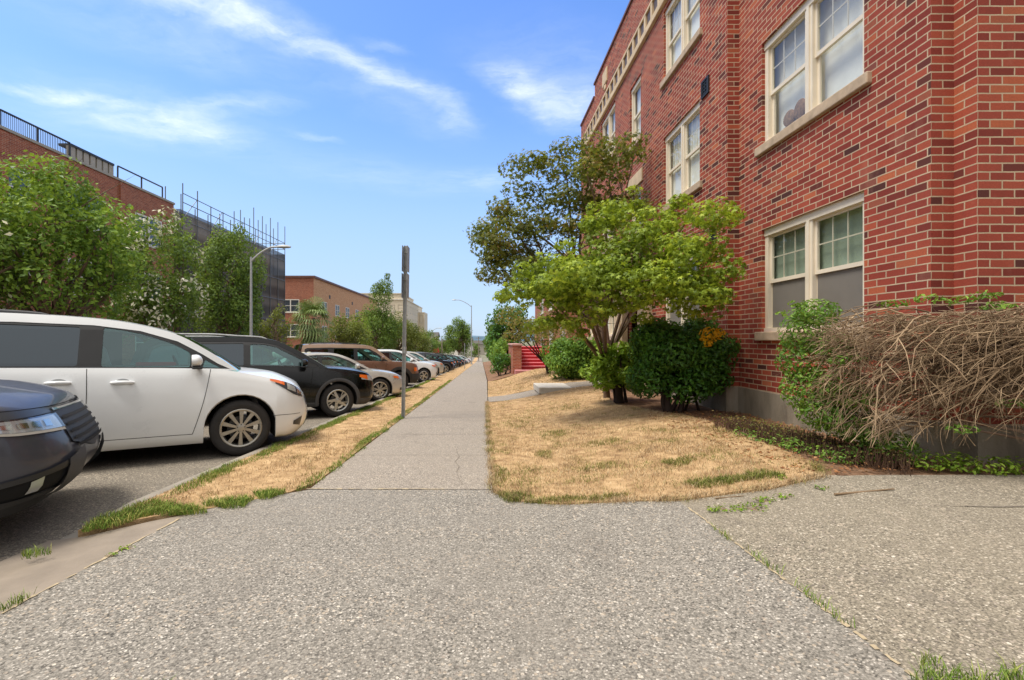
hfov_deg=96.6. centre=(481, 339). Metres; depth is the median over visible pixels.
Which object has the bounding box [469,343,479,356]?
street tree
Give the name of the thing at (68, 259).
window
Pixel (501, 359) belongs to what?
rounded shrub
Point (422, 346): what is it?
street tree
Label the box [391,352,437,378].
parked suv
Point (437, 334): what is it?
house
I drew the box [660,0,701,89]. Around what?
window
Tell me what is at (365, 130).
sky
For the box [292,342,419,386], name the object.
parked suv
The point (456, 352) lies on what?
house
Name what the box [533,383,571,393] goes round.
stepping slab
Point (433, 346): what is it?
street tree
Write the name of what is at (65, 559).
gutter
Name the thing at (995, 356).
dead hedge
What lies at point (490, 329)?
tree
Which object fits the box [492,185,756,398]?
maple tree
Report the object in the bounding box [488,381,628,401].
path
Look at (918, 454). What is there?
weed
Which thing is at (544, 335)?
tree
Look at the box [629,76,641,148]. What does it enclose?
window
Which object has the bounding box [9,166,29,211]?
window
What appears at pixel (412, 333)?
street tree
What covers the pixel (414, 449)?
sidewalk
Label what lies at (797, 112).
stuffed toy
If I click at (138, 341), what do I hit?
window
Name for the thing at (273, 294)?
scaffolded building
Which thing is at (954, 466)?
weed
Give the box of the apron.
[0,490,915,679]
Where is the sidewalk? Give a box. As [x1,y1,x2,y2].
[310,358,491,489]
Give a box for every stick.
[715,495,743,498]
[834,488,894,494]
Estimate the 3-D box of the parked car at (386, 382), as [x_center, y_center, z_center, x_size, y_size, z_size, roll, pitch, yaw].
[-4.626,1.079,13.439,4.709,1.440,2.124,1,-3,-32]
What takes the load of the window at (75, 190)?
in the brick apartment building at (100, 170)
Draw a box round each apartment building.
[0,109,174,364]
[285,276,376,364]
[361,293,427,348]
[535,252,579,345]
[580,0,1023,466]
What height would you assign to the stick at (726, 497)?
0.034 m
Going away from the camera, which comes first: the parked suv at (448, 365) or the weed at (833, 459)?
the weed at (833, 459)
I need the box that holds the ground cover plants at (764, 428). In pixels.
[712,410,937,475]
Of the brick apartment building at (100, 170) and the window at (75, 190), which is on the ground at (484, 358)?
the brick apartment building at (100, 170)
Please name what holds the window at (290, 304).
in the brick apartment building at (336, 298)
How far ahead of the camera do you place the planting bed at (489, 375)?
28.48 m
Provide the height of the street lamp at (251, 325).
7.774 m
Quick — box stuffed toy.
[783,98,804,127]
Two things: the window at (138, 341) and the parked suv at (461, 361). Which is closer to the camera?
the window at (138, 341)
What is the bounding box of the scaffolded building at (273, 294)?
[165,183,284,364]
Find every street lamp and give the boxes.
[250,245,290,363]
[453,299,472,364]
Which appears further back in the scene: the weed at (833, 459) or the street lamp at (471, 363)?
the street lamp at (471, 363)
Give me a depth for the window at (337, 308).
66.45 m
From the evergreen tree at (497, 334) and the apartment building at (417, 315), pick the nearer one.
the evergreen tree at (497, 334)
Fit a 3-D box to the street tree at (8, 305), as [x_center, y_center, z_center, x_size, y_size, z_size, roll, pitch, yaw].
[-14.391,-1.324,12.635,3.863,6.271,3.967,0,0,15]
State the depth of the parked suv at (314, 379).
9.48 m
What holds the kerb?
on the ground at (484, 358)
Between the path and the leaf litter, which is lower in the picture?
the leaf litter
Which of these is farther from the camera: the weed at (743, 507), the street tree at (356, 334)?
the street tree at (356, 334)
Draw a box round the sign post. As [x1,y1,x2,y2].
[401,245,409,418]
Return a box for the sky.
[0,0,629,339]
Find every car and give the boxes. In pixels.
[0,379,103,517]
[261,352,401,399]
[358,354,380,360]
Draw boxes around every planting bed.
[483,361,514,381]
[610,389,1023,475]
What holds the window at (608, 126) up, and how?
in the brick apartment building at (888, 165)
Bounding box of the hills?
[470,334,533,340]
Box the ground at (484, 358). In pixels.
[439,341,534,489]
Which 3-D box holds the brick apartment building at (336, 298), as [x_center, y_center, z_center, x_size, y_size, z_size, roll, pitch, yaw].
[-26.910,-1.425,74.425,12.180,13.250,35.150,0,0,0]
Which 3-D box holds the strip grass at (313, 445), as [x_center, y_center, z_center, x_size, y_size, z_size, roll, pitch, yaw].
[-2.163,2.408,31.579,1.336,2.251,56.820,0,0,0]
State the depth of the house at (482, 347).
256.00 m
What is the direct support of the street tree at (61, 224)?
on the far pavement
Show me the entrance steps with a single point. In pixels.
(523, 358)
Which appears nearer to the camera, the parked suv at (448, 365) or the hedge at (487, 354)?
the parked suv at (448, 365)
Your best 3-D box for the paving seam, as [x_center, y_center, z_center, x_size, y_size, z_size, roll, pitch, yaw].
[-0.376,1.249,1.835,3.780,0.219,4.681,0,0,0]
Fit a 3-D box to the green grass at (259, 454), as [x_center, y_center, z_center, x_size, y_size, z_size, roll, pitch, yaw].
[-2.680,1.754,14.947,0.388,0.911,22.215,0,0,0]
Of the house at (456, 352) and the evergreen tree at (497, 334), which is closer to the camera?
the evergreen tree at (497, 334)
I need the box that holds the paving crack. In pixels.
[455,447,1015,506]
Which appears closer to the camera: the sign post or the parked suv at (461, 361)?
the sign post
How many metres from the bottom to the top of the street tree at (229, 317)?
9.517 m
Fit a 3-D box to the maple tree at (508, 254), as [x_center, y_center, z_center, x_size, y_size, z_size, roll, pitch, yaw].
[1.817,-1.818,10.931,4.557,6.323,3.042,0,0,0]
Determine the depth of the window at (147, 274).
28.04 m
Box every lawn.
[488,368,587,396]
[488,386,822,504]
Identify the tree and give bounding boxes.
[0,150,148,319]
[0,189,46,310]
[94,205,209,346]
[189,221,267,336]
[254,303,295,360]
[290,296,336,343]
[321,312,377,348]
[347,316,372,345]
[356,273,402,349]
[378,311,424,351]
[401,325,430,351]
[419,330,440,352]
[432,334,452,354]
[443,317,472,357]
[463,129,664,391]
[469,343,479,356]
[482,301,534,356]
[483,321,510,347]
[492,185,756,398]
[493,306,575,373]
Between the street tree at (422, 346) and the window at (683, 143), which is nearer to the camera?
the window at (683, 143)
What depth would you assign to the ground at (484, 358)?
213.03 m
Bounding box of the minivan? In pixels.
[0,309,307,454]
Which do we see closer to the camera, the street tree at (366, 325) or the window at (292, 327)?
the street tree at (366, 325)
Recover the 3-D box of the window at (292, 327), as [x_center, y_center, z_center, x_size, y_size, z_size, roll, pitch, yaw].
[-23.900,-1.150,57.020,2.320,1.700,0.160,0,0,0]
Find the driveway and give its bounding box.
[679,475,1023,679]
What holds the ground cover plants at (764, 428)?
on the planting bed at (654, 403)
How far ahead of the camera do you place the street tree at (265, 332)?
31.37 m
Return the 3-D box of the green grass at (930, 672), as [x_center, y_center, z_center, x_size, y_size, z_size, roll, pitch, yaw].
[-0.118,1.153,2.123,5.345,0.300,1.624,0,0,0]
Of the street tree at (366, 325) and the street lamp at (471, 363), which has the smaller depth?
the street tree at (366, 325)
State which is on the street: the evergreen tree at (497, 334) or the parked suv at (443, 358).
the parked suv at (443, 358)
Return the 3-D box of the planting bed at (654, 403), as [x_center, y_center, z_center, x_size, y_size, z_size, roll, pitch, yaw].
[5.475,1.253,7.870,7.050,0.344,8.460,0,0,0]
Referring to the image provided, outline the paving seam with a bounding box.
[2,488,921,679]
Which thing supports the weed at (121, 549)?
on the apron
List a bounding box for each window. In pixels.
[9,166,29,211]
[68,259,95,294]
[71,190,104,231]
[135,212,161,248]
[135,274,161,303]
[135,336,143,350]
[285,299,298,312]
[285,324,299,337]
[335,305,339,316]
[346,307,349,318]
[602,103,615,166]
[608,300,613,339]
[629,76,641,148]
[632,184,640,253]
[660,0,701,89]
[660,101,701,211]
[666,258,699,325]
[754,0,871,157]
[754,191,871,340]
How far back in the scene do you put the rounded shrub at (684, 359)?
7.05 m
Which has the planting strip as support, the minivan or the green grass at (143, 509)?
the green grass at (143, 509)
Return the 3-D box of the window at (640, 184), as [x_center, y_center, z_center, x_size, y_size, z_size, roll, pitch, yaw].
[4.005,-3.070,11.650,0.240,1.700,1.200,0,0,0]
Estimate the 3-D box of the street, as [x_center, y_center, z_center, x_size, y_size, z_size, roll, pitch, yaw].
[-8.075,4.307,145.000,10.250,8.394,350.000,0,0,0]
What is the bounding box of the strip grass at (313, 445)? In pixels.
[82,367,465,528]
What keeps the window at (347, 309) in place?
in the brick apartment building at (336, 298)
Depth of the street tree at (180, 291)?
19.84 m
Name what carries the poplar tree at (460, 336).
on the street
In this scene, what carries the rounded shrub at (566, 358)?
on the lawn at (518, 383)
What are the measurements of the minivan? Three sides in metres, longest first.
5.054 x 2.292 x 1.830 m
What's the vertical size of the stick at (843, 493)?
0.041 m
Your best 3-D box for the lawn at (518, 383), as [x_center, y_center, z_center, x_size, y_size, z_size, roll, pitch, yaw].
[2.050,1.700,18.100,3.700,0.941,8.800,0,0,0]
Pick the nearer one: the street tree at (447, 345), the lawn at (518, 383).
the lawn at (518, 383)
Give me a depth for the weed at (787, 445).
4.57 m
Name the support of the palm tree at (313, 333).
on the far pavement
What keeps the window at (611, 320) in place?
in the brick apartment building at (888, 165)
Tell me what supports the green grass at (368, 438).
on the planting strip
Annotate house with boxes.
[429,332,439,341]
[455,338,472,355]
[473,340,484,354]
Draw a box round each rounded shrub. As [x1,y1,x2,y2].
[489,353,510,375]
[539,336,597,379]
[578,340,638,403]
[624,317,740,412]
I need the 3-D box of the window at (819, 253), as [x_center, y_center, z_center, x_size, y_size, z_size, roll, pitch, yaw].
[4.195,-0.815,5.805,0.240,1.650,2.190,0,0,0]
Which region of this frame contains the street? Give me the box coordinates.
[0,355,475,560]
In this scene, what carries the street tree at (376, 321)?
on the far pavement
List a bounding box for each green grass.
[0,524,1023,679]
[80,486,285,532]
[163,378,435,497]
[297,380,450,491]
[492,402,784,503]
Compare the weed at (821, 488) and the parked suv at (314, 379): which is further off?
the parked suv at (314, 379)
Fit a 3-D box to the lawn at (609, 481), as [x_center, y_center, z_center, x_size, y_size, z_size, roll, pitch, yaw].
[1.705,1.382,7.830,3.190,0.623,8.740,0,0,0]
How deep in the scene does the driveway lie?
2.39 m
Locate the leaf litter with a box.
[643,410,1022,472]
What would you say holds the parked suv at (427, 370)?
on the street
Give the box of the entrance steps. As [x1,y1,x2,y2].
[508,343,548,373]
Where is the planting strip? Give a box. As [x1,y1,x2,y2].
[78,358,477,536]
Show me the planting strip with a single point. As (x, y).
(270, 480)
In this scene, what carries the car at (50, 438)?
on the street
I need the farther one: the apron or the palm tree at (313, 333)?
the palm tree at (313, 333)
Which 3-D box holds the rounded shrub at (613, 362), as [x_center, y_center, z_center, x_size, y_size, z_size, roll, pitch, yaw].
[2.637,0.653,8.731,1.319,1.302,1.111,0,0,-31]
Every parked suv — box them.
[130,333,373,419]
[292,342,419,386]
[358,349,436,381]
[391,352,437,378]
[400,351,443,375]
[412,352,453,372]
[426,353,455,367]
[435,353,458,365]
[441,354,462,365]
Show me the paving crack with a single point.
(955, 505)
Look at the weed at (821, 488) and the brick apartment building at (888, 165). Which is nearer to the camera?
the weed at (821, 488)
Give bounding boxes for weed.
[104,544,135,556]
[706,493,793,512]
[732,427,834,456]
[814,485,828,489]
[819,450,863,464]
[839,439,929,465]
[913,449,1023,475]
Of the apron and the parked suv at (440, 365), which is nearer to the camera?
the apron
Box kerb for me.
[62,359,473,538]
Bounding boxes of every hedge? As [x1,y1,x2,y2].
[486,344,492,364]
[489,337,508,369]
[774,290,1023,455]
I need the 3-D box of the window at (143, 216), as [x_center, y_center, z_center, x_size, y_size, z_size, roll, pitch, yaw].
[-20.020,-6.500,27.400,0.160,1.800,2.320,0,0,0]
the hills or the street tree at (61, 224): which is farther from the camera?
the hills
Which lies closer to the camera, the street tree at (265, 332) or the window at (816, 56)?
the window at (816, 56)
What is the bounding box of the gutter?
[0,515,183,613]
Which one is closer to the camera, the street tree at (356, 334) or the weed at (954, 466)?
the weed at (954, 466)
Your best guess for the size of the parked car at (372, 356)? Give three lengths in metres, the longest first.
4.709 x 2.124 x 1.438 m
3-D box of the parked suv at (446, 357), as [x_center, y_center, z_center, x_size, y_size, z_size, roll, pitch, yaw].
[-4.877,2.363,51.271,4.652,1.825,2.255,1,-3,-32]
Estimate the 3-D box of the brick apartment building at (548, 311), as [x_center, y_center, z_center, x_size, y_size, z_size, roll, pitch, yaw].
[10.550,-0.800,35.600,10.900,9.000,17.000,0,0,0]
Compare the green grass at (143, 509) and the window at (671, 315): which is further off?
the window at (671, 315)

